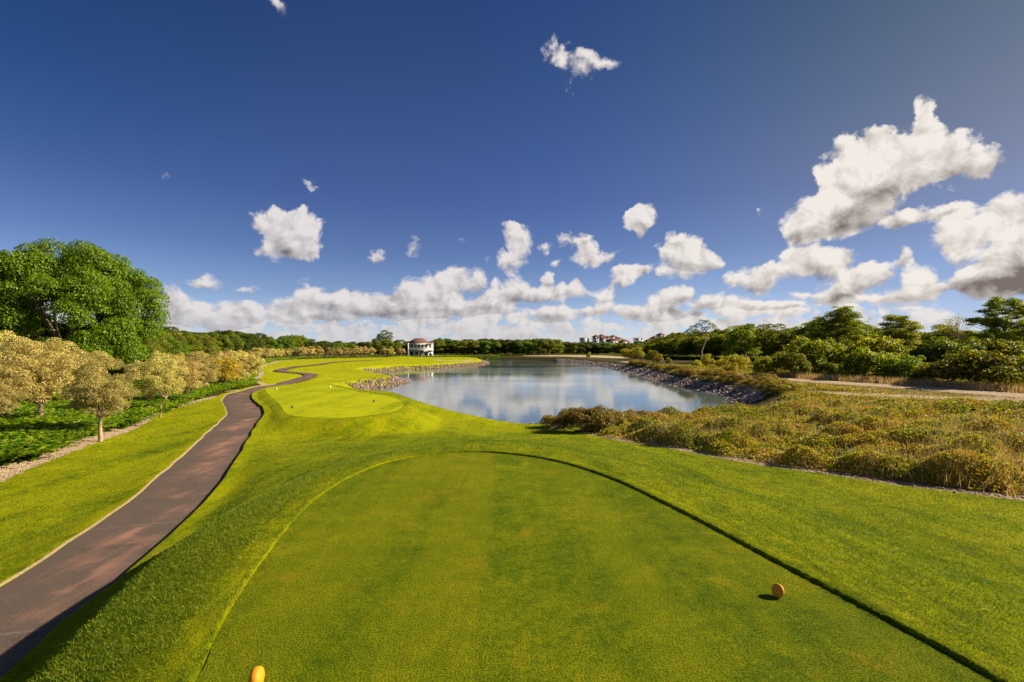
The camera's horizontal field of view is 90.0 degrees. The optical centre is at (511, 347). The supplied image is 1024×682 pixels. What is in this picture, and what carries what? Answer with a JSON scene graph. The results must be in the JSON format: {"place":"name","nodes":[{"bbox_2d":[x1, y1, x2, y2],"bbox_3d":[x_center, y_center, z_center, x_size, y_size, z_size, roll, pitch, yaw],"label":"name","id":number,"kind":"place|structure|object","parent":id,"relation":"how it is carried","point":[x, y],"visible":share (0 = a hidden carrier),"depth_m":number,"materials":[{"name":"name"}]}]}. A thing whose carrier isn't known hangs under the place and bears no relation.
{"place":"outdoors","nodes":[
{"label":"outdoors","id":0,"kind":"place"},
{"bbox_2d":[0,417,152,480],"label":"gravel","id":1,"kind":"structure","parent":0,"point":[53,452],"depth_m":20.26,"materials":[{"name":"grey gravel"}]},
{"bbox_2d":[0,384,273,585],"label":"path earth edge","id":2,"kind":"object","parent":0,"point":[80,533],"visible":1,"depth_m":13.61,"materials":[{"name":"beige soil"}]},
{"bbox_2d":[0,360,363,677],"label":"cart path","id":3,"kind":"structure","parent":0,"point":[39,602],"depth_m":11.88,"materials":[{"name":"grey asphalt"}]},
{"bbox_2d":[265,384,402,417],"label":"forward tee ground","id":4,"kind":"structure","parent":0,"point":[316,400],"depth_m":38.10,"materials":[{"name":"green plant"}]},
{"bbox_2d":[0,348,1023,681],"bbox_3d":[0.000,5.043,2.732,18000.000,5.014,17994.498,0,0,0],"label":"ground","id":5,"kind":"structure","parent":0,"point":[340,372],"depth_m":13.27,"materials":[{"name":"green plant"}]},
{"bbox_2d":[0,364,34,415],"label":"silver tree","id":6,"kind":"object","parent":5,"relation":"on","point":[12,393],"visible":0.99,"depth_m":23.38,"materials":[{"name":"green plant"}]},
{"bbox_2d":[0,330,39,384],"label":"silver tree","id":7,"kind":"object","parent":5,"relation":"on","point":[4,336],"visible":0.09,"depth_m":33.02,"materials":[{"name":"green plant"}]},
{"bbox_2d":[0,336,92,417],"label":"silver tree","id":8,"kind":"object","parent":5,"relation":"on","point":[45,389],"visible":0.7,"depth_m":25.52,"materials":[{"name":"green plant"}]},
{"bbox_2d":[7,337,116,400],"bbox_3d":[-29.689,1.885,33.793,5.416,5.192,4.636,0,0,-13],"label":"silver tree","id":9,"kind":"object","parent":5,"relation":"on","point":[59,350],"visible":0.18,"depth_m":33.61,"materials":[{"name":"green plant"}]},
{"bbox_2d":[0,238,172,383],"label":"fig tree","id":10,"kind":"object","parent":5,"relation":"on","point":[89,283],"visible":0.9,"depth_m":43.02,"materials":[{"name":"green plant"}]},
{"bbox_2d":[61,352,141,441],"bbox_3d":[-18.343,2.317,23.023,2.801,4.256,2.564,0,0,23],"label":"silver tree","id":11,"kind":"object","parent":5,"relation":"on","point":[92,392],"visible":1,"depth_m":22.54,"materials":[{"name":"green plant"}]},
{"bbox_2d":[0,377,257,465],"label":"ferns","id":12,"kind":"object","parent":5,"relation":"on","point":[27,432],"visible":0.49,"depth_m":25.14,"materials":[{"name":"green plant"}]},
{"bbox_2d":[0,384,269,586],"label":"path verge","id":13,"kind":"structure","parent":5,"relation":"on","point":[97,515],"depth_m":14.21,"materials":[{"name":"green plant"}]},
{"bbox_2d":[108,334,164,375],"bbox_3d":[-42.108,1.199,56.980,5.982,6.591,5.834,0,0,-40],"label":"forest tree","id":14,"kind":"object","parent":5,"relation":"on","point":[151,345],"visible":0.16,"depth_m":56.67,"materials":[{"name":"green plant"}]},
{"bbox_2d":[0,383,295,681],"bbox_3d":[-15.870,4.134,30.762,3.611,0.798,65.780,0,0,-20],"label":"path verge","id":15,"kind":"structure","parent":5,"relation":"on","point":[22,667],"depth_m":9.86,"materials":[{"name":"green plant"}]},
{"bbox_2d":[125,350,189,417],"bbox_3d":[-21.325,2.300,30.981,3.228,4.369,3.281,0,0,29],"label":"silver tree","id":16,"kind":"object","parent":5,"relation":"on","point":[162,374],"visible":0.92,"depth_m":30.61,"materials":[{"name":"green plant"}]},
{"bbox_2d":[146,331,171,356],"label":"forest tree","id":17,"kind":"object","parent":5,"relation":"on","point":[164,344],"visible":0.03,"depth_m":67.10,"materials":[{"name":"green plant"}]},
{"bbox_2d":[150,333,190,354],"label":"forest tree","id":18,"kind":"object","parent":5,"relation":"on","point":[177,345],"visible":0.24,"depth_m":71.60,"materials":[{"name":"green plant"}]},
{"bbox_2d":[144,353,206,406],"bbox_3d":[-23.729,2.404,35.963,3.850,4.168,3.913,0,0,7],"label":"silver tree","id":19,"kind":"object","parent":5,"relation":"on","point":[194,365],"visible":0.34,"depth_m":35.89,"materials":[{"name":"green plant"}]},
{"bbox_2d":[175,335,206,354],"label":"forest tree","id":20,"kind":"object","parent":5,"relation":"on","point":[193,342],"visible":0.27,"depth_m":87.36,"materials":[{"name":"green plant"}]},
{"bbox_2d":[178,354,221,389],"bbox_3d":[-26.566,2.502,43.110,4.105,3.935,3.514,0,0,-44],"label":"silver tree","id":21,"kind":"object","parent":5,"relation":"on","point":[210,375],"visible":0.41,"depth_m":43.06,"materials":[{"name":"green plant"}]},
{"bbox_2d":[195,336,214,355],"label":"forest tree","id":22,"kind":"object","parent":5,"relation":"on","point":[209,346],"visible":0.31,"depth_m":101.91,"materials":[{"name":"green plant"}]},
{"bbox_2d":[209,333,234,353],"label":"forest tree","id":23,"kind":"object","parent":5,"relation":"on","point":[225,341],"visible":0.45,"depth_m":144.34,"materials":[{"name":"green plant"}]},
{"bbox_2d":[210,358,242,382],"bbox_3d":[-29.360,2.723,52.429,3.255,3.450,3.256,0,0,-20],"label":"gold tree","id":24,"kind":"object","parent":5,"relation":"on","point":[232,365],"visible":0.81,"depth_m":52.02,"materials":[{"name":"yellow plant"}]},
{"bbox_2d":[227,335,243,350],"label":"forest tree","id":25,"kind":"object","parent":5,"relation":"on","point":[237,347],"visible":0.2,"depth_m":164.31,"materials":[{"name":"green plant"}]},
{"bbox_2d":[222,356,250,382],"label":"silver tree","id":26,"kind":"object","parent":5,"relation":"on","point":[244,373],"visible":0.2,"depth_m":54.63,"materials":[{"name":"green plant"}]},
{"bbox_2d":[222,355,266,378],"bbox_3d":[-31.581,2.595,59.781,3.559,3.718,4.878,0,0,29],"label":"silver tree","id":27,"kind":"object","parent":5,"relation":"on","point":[252,364],"visible":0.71,"depth_m":60.16,"materials":[{"name":"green plant"}]},
{"bbox_2d":[238,334,259,350],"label":"forest tree","id":28,"kind":"object","parent":5,"relation":"on","point":[251,340],"visible":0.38,"depth_m":181.41,"materials":[{"name":"green plant"}]},
{"bbox_2d":[265,340,283,356],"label":"forest tree","id":29,"kind":"object","parent":5,"relation":"on","point":[269,344],"visible":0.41,"depth_m":205.56,"materials":[{"name":"green plant"}]},
{"bbox_2d":[281,339,298,355],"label":"forest tree","id":30,"kind":"object","parent":5,"relation":"on","point":[287,343],"visible":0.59,"depth_m":215.00,"materials":[{"name":"green plant"}]},
{"bbox_2d":[281,334,308,356],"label":"dome tree","id":31,"kind":"object","parent":5,"relation":"on","point":[297,337],"visible":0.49,"depth_m":227.48,"materials":[{"name":"green plant"}]},
{"bbox_2d":[216,355,499,387],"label":"undergrowth","id":32,"kind":"object","parent":5,"relation":"on","point":[252,379],"visible":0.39,"depth_m":214.57,"materials":[{"name":"green plant"}]},
{"bbox_2d":[345,374,410,390],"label":"riprap","id":33,"kind":"object","parent":5,"relation":"on","point":[395,380],"visible":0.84,"depth_m":79.93,"materials":[{"name":"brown stone"}]},
{"bbox_2d":[372,330,392,354],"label":"tall tree","id":34,"kind":"object","parent":5,"relation":"on","point":[379,335],"visible":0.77,"depth_m":279.36,"materials":[{"name":"green plant"}]},
{"bbox_2d":[407,338,433,356],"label":"white house","id":35,"kind":"structure","parent":5,"relation":"on","point":[418,347],"depth_m":261.95,"materials":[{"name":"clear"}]},
{"bbox_2d":[362,359,488,373],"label":"riprap","id":36,"kind":"object","parent":5,"relation":"on","point":[482,362],"visible":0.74,"depth_m":150.88,"materials":[{"name":"brown stone"}]},
{"bbox_2d":[433,340,449,354],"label":"forest tree","id":37,"kind":"object","parent":5,"relation":"on","point":[439,344],"visible":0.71,"depth_m":289.61,"materials":[{"name":"green plant"}]},
{"bbox_2d":[442,340,459,353],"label":"forest tree","id":38,"kind":"object","parent":5,"relation":"on","point":[451,343],"visible":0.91,"depth_m":292.29,"materials":[{"name":"green plant"}]},
{"bbox_2d":[451,341,471,354],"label":"forest tree","id":39,"kind":"object","parent":5,"relation":"on","point":[462,347],"visible":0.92,"depth_m":294.37,"materials":[{"name":"green plant"}]},
{"bbox_2d":[465,341,479,354],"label":"forest tree","id":40,"kind":"object","parent":5,"relation":"on","point":[474,344],"visible":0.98,"depth_m":294.96,"materials":[{"name":"green plant"}]},
{"bbox_2d":[478,340,493,353],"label":"forest tree","id":41,"kind":"object","parent":5,"relation":"on","point":[488,349],"visible":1,"depth_m":296.49,"materials":[{"name":"green plant"}]},
{"bbox_2d":[490,341,502,354],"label":"forest tree","id":42,"kind":"object","parent":5,"relation":"on","point":[496,345],"visible":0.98,"depth_m":298.29,"materials":[{"name":"green plant"}]},
{"bbox_2d":[502,342,515,353],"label":"forest tree","id":43,"kind":"object","parent":5,"relation":"on","point":[505,345],"visible":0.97,"depth_m":299.20,"materials":[{"name":"green plant"}]},
{"bbox_2d":[509,340,523,354],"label":"forest tree","id":44,"kind":"object","parent":5,"relation":"on","point":[518,343],"visible":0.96,"depth_m":299.04,"materials":[{"name":"green plant"}]},
{"bbox_2d":[518,341,536,353],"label":"forest tree","id":45,"kind":"object","parent":5,"relation":"on","point":[525,348],"visible":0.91,"depth_m":301.42,"materials":[{"name":"green plant"}]},
{"bbox_2d":[530,339,547,354],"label":"forest tree","id":46,"kind":"object","parent":5,"relation":"on","point":[541,343],"visible":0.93,"depth_m":301.99,"materials":[{"name":"green plant"}]},
{"bbox_2d":[538,414,558,425],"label":"shrub","id":47,"kind":"object","parent":5,"relation":"on","point":[546,417],"visible":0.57,"depth_m":35.77,"materials":[{"name":"green plant"}]},
{"bbox_2d":[542,340,557,353],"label":"forest tree","id":48,"kind":"object","parent":5,"relation":"on","point":[552,342],"visible":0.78,"depth_m":306.21,"materials":[{"name":"green plant"}]},
{"bbox_2d":[547,339,564,353],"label":"forest tree","id":49,"kind":"object","parent":5,"relation":"on","point":[560,350],"visible":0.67,"depth_m":312.67,"materials":[{"name":"green plant"}]},
{"bbox_2d":[542,413,575,431],"bbox_3d":[3.327,5.139,34.309,2.214,1.694,3.155,0,0,42],"label":"shrub","id":50,"kind":"object","parent":5,"relation":"on","point":[557,420],"visible":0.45,"depth_m":33.94,"materials":[{"name":"green plant"}]},
{"bbox_2d":[551,406,593,431],"bbox_3d":[4.303,4.883,33.409,2.494,2.153,3.327,0,0,36],"label":"shrub","id":51,"kind":"object","parent":5,"relation":"on","point":[568,415],"visible":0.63,"depth_m":33.21,"materials":[{"name":"green plant"}]},
{"bbox_2d":[156,449,1023,681],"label":"tee collar","id":52,"kind":"object","parent":5,"relation":"on","point":[200,641],"visible":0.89,"depth_m":5.43,"materials":[{"name":"green plant"}]},
{"bbox_2d":[570,404,618,433],"bbox_3d":[5.551,4.798,32.553,2.888,2.210,4.115,0,0,-29],"label":"shrub","id":53,"kind":"object","parent":5,"relation":"on","point":[598,415],"visible":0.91,"depth_m":32.39,"materials":[{"name":"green plant"}]},
{"bbox_2d":[195,452,996,681],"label":"tee ground","id":54,"kind":"structure","parent":5,"relation":"on","point":[474,567],"depth_m":5.31,"materials":[{"name":"green plant"}]},
{"bbox_2d":[248,666,264,681],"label":"tee marker","id":55,"kind":"object","parent":54,"relation":"on","point":[257,673],"visible":1,"depth_m":3.88,"materials":[{"name":"yellow paint"}]},
{"bbox_2d":[771,583,783,597],"bbox_3d":[2.776,2.537,5.350,0.053,0.137,0.144,17,-7,-23],"label":"tee marker","id":56,"kind":"object","parent":54,"relation":"on","point":[777,590],"visible":1,"depth_m":5.33,"materials":[{"name":"yellow paint"}]},
{"bbox_2d":[556,358,645,373],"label":"riprap","id":57,"kind":"object","parent":5,"relation":"on","point":[629,369],"visible":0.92,"depth_m":161.76,"materials":[{"name":"stone"}]},
{"bbox_2d":[580,334,629,348],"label":"hotel building","id":58,"kind":"structure","parent":5,"relation":"on","point":[612,339],"depth_m":686.08,"materials":[{"name":"white glass"}]},
{"bbox_2d":[598,342,612,353],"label":"forest tree","id":59,"kind":"object","parent":5,"relation":"on","point":[607,345],"visible":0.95,"depth_m":325.52,"materials":[{"name":"green plant"}]},
{"bbox_2d":[592,408,627,425],"bbox_3d":[6.568,4.871,33.536,2.324,1.862,2.159,0,0,34],"label":"shrub","id":60,"kind":"object","parent":5,"relation":"on","point":[617,413],"visible":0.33,"depth_m":33.19,"materials":[{"name":"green plant"}]},
{"bbox_2d":[619,409,641,421],"bbox_3d":[7.941,4.937,34.172,2.118,1.620,3.018,0,0,-28],"label":"shrub","id":61,"kind":"object","parent":5,"relation":"on","point":[631,413],"visible":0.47,"depth_m":34.26,"materials":[{"name":"brown plant"}]},
{"bbox_2d":[626,346,644,358],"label":"bush","id":62,"kind":"object","parent":5,"relation":"on","point":[633,353],"visible":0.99,"depth_m":198.04,"materials":[{"name":"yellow plant"}]},
{"bbox_2d":[633,333,664,342],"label":"hotel building","id":63,"kind":"structure","parent":5,"relation":"on","point":[652,337],"depth_m":676.37,"materials":[{"name":"ceramic"}]},
{"bbox_2d":[643,350,657,361],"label":"bush","id":64,"kind":"object","parent":5,"relation":"on","point":[648,356],"visible":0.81,"depth_m":164.05,"materials":[{"name":"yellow plant"}]},
{"bbox_2d":[654,339,673,356],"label":"dry forest tree","id":65,"kind":"object","parent":5,"relation":"on","point":[660,345],"visible":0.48,"depth_m":218.11,"materials":[{"name":"green plant"}]},
{"bbox_2d":[666,338,680,358],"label":"dry forest tree","id":66,"kind":"object","parent":5,"relation":"on","point":[672,348],"visible":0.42,"depth_m":204.83,"materials":[{"name":"green plant"}]},
{"bbox_2d":[671,336,693,356],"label":"dry forest tree","id":67,"kind":"object","parent":5,"relation":"on","point":[676,343],"visible":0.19,"depth_m":198.83,"materials":[{"name":"green plant"}]},
{"bbox_2d":[677,336,700,359],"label":"dry forest tree","id":68,"kind":"object","parent":5,"relation":"on","point":[687,342],"visible":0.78,"depth_m":192.25,"materials":[{"name":"green plant"}]},
{"bbox_2d":[634,369,765,404],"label":"riprap","id":69,"kind":"object","parent":5,"relation":"on","point":[751,396],"visible":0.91,"depth_m":72.80,"materials":[{"name":"stone"}]},
{"bbox_2d":[684,320,716,361],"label":"slender tree","id":70,"kind":"object","parent":5,"relation":"on","point":[702,331],"visible":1,"depth_m":164.93,"materials":[{"name":"green plant"}]},
{"bbox_2d":[691,336,715,357],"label":"dry forest tree","id":71,"kind":"object","parent":5,"relation":"on","point":[698,342],"visible":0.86,"depth_m":188.22,"materials":[{"name":"green plant"}]},
{"bbox_2d":[434,353,975,375],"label":"forest floor","id":72,"kind":"structure","parent":5,"relation":"on","point":[695,357],"depth_m":247.15,"materials":[{"name":"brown plant"}]},
{"bbox_2d":[700,354,715,364],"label":"bush","id":73,"kind":"object","parent":5,"relation":"on","point":[705,360],"visible":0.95,"depth_m":121.34,"materials":[{"name":"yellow plant"}]},
{"bbox_2d":[706,333,735,355],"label":"dry forest tree","id":74,"kind":"object","parent":5,"relation":"on","point":[716,342],"visible":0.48,"depth_m":185.51,"materials":[{"name":"green plant"}]},
{"bbox_2d":[714,356,728,366],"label":"bush","id":75,"kind":"object","parent":5,"relation":"on","point":[719,362],"visible":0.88,"depth_m":109.21,"materials":[{"name":"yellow plant"}]},
{"bbox_2d":[723,362,738,371],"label":"bush","id":76,"kind":"object","parent":5,"relation":"on","point":[729,367],"visible":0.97,"depth_m":89.46,"materials":[{"name":"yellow plant"}]},
{"bbox_2d":[719,371,746,379],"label":"shrub","id":77,"kind":"object","parent":5,"relation":"on","point":[724,375],"visible":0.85,"depth_m":72.40,"materials":[{"name":"green plant"}]},
{"bbox_2d":[727,354,750,368],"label":"bush","id":78,"kind":"object","parent":5,"relation":"on","point":[732,359],"visible":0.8,"depth_m":97.52,"materials":[{"name":"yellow plant"}]},
{"bbox_2d":[721,323,767,362],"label":"dry forest tree","id":79,"kind":"object","parent":5,"relation":"on","point":[740,332],"visible":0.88,"depth_m":147.80,"materials":[{"name":"green plant"}]},
{"bbox_2d":[737,378,757,385],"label":"shrub","id":80,"kind":"object","parent":5,"relation":"on","point":[747,381],"visible":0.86,"depth_m":64.64,"materials":[{"name":"green plant"}]},
{"bbox_2d":[752,356,772,373],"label":"bush","id":81,"kind":"object","parent":5,"relation":"on","point":[760,363],"visible":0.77,"depth_m":79.23,"materials":[{"name":"green plant"}]},
{"bbox_2d":[750,381,791,394],"bbox_3d":[27.390,4.276,53.187,4.134,1.743,3.099,0,0,-15],"label":"shrub","id":82,"kind":"object","parent":5,"relation":"on","point":[769,384],"visible":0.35,"depth_m":53.08,"materials":[{"name":"green plant"}]},
{"bbox_2d":[753,323,793,360],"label":"dry forest tree","id":83,"kind":"object","parent":5,"relation":"on","point":[767,340],"visible":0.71,"depth_m":138.88,"materials":[{"name":"green plant"}]},
{"bbox_2d":[764,380,805,392],"bbox_3d":[27.601,4.145,51.988,3.689,1.713,4.022,0,0,-22],"label":"bush","id":84,"kind":"object","parent":5,"relation":"on","point":[784,386],"visible":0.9,"depth_m":51.44,"materials":[{"name":"green plant"}]},
{"bbox_2d":[763,351,816,374],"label":"bush","id":85,"kind":"object","parent":5,"relation":"on","point":[796,362],"visible":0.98,"depth_m":75.08,"materials":[{"name":"green plant"}]},
{"bbox_2d":[579,364,1023,495],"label":"scrub","id":86,"kind":"object","parent":5,"relation":"on","point":[799,450],"visible":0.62,"depth_m":22.36,"materials":[{"name":"green plant"}]},
{"bbox_2d":[782,336,846,369],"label":"bush","id":87,"kind":"object","parent":5,"relation":"on","point":[811,350],"visible":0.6,"depth_m":82.85,"materials":[{"name":"green plant"}]},
{"bbox_2d":[784,321,845,347],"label":"dry forest tree","id":88,"kind":"object","parent":5,"relation":"on","point":[801,331],"visible":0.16,"depth_m":116.97,"materials":[{"name":"green plant"}]},
{"bbox_2d":[811,362,842,375],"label":"bush","id":89,"kind":"object","parent":5,"relation":"on","point":[828,368],"visible":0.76,"depth_m":73.65,"materials":[{"name":"green plant"}]},
{"bbox_2d":[800,305,868,352],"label":"umbrella tree","id":90,"kind":"object","parent":5,"relation":"on","point":[840,315],"visible":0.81,"depth_m":104.10,"materials":[{"name":"green plant"}]},
{"bbox_2d":[833,346,894,376],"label":"bush","id":91,"kind":"object","parent":5,"relation":"on","point":[860,361],"visible":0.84,"depth_m":69.24,"materials":[{"name":"green plant"}]},
{"bbox_2d":[841,325,895,339],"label":"dry forest tree","id":92,"kind":"object","parent":5,"relation":"on","point":[874,333],"visible":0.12,"depth_m":110.49,"materials":[{"name":"green plant"}]},
{"bbox_2d":[845,335,918,370],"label":"bush","id":93,"kind":"object","parent":5,"relation":"on","point":[880,345],"visible":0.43,"depth_m":78.39,"materials":[{"name":"green plant"}]},
{"bbox_2d":[872,314,925,351],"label":"umbrella tree","id":94,"kind":"object","parent":5,"relation":"on","point":[908,336],"visible":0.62,"depth_m":95.68,"materials":[{"name":"green plant"}]},
{"bbox_2d":[880,354,925,378],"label":"bush","id":95,"kind":"object","parent":5,"relation":"on","point":[902,366],"visible":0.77,"depth_m":65.19,"materials":[{"name":"green plant"}]},
{"bbox_2d":[906,367,936,382],"bbox_3d":[48.247,3.558,60.704,2.442,2.551,2.820,0,0,-20],"label":"bush","id":96,"kind":"object","parent":5,"relation":"on","point":[911,374],"visible":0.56,"depth_m":60.39,"materials":[{"name":"green plant"}]},
{"bbox_2d":[917,324,978,344],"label":"dry forest tree","id":97,"kind":"object","parent":5,"relation":"on","point":[933,333],"visible":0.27,"depth_m":99.01,"materials":[{"name":"green plant"}]},
{"bbox_2d":[908,336,994,362],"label":"bush","id":98,"kind":"object","parent":5,"relation":"on","point":[933,350],"visible":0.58,"depth_m":74.09,"materials":[{"name":"green plant"}]},
{"bbox_2d":[941,314,976,339],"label":"airy tree","id":99,"kind":"object","parent":5,"relation":"on","point":[956,326],"visible":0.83,"depth_m":96.72,"materials":[{"name":"green plant"}]},
{"bbox_2d":[913,349,1023,386],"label":"bush","id":100,"kind":"object","parent":5,"relation":"on","point":[967,365],"visible":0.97,"depth_m":54.48,"materials":[{"name":"green plant"}]},
{"bbox_2d":[951,296,1023,349],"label":"umbrella tree","id":101,"kind":"object","parent":5,"relation":"on","point":[990,317],"visible":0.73,"depth_m":79.29,"materials":[{"name":"green plant"}]},
{"bbox_2d":[964,338,1023,357],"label":"bush","id":102,"kind":"object","parent":5,"relation":"on","point":[1010,348],"visible":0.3,"depth_m":72.79,"materials":[{"name":"green plant"}]},
{"bbox_2d":[978,354,1023,384],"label":"bush","id":103,"kind":"object","parent":5,"relation":"on","point":[1020,357],"visible":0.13,"depth_m":55.50,"materials":[{"name":"green plant"}]},
{"bbox_2d":[0,0,1023,345],"label":"sky","id":104,"kind":"structure","parent":0,"point":[345,171],"materials":[{"name":"blue"}]},
{"bbox_2d":[374,359,733,423],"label":"water","id":105,"kind":"structure","parent":0,"point":[524,391],"depth_m":73.34,"materials":[{"name":"blue liquid"}]},
{"bbox_2d":[576,430,1023,500],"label":"gravel","id":106,"kind":"structure","parent":0,"point":[912,485],"depth_m":15.68,"materials":[{"name":"grey gravel"}]},
{"bbox_2d":[768,371,1023,392],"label":"tall grass","id":107,"kind":"structure","parent":0,"point":[968,385],"depth_m":59.16,"materials":[{"name":"beige plant"}]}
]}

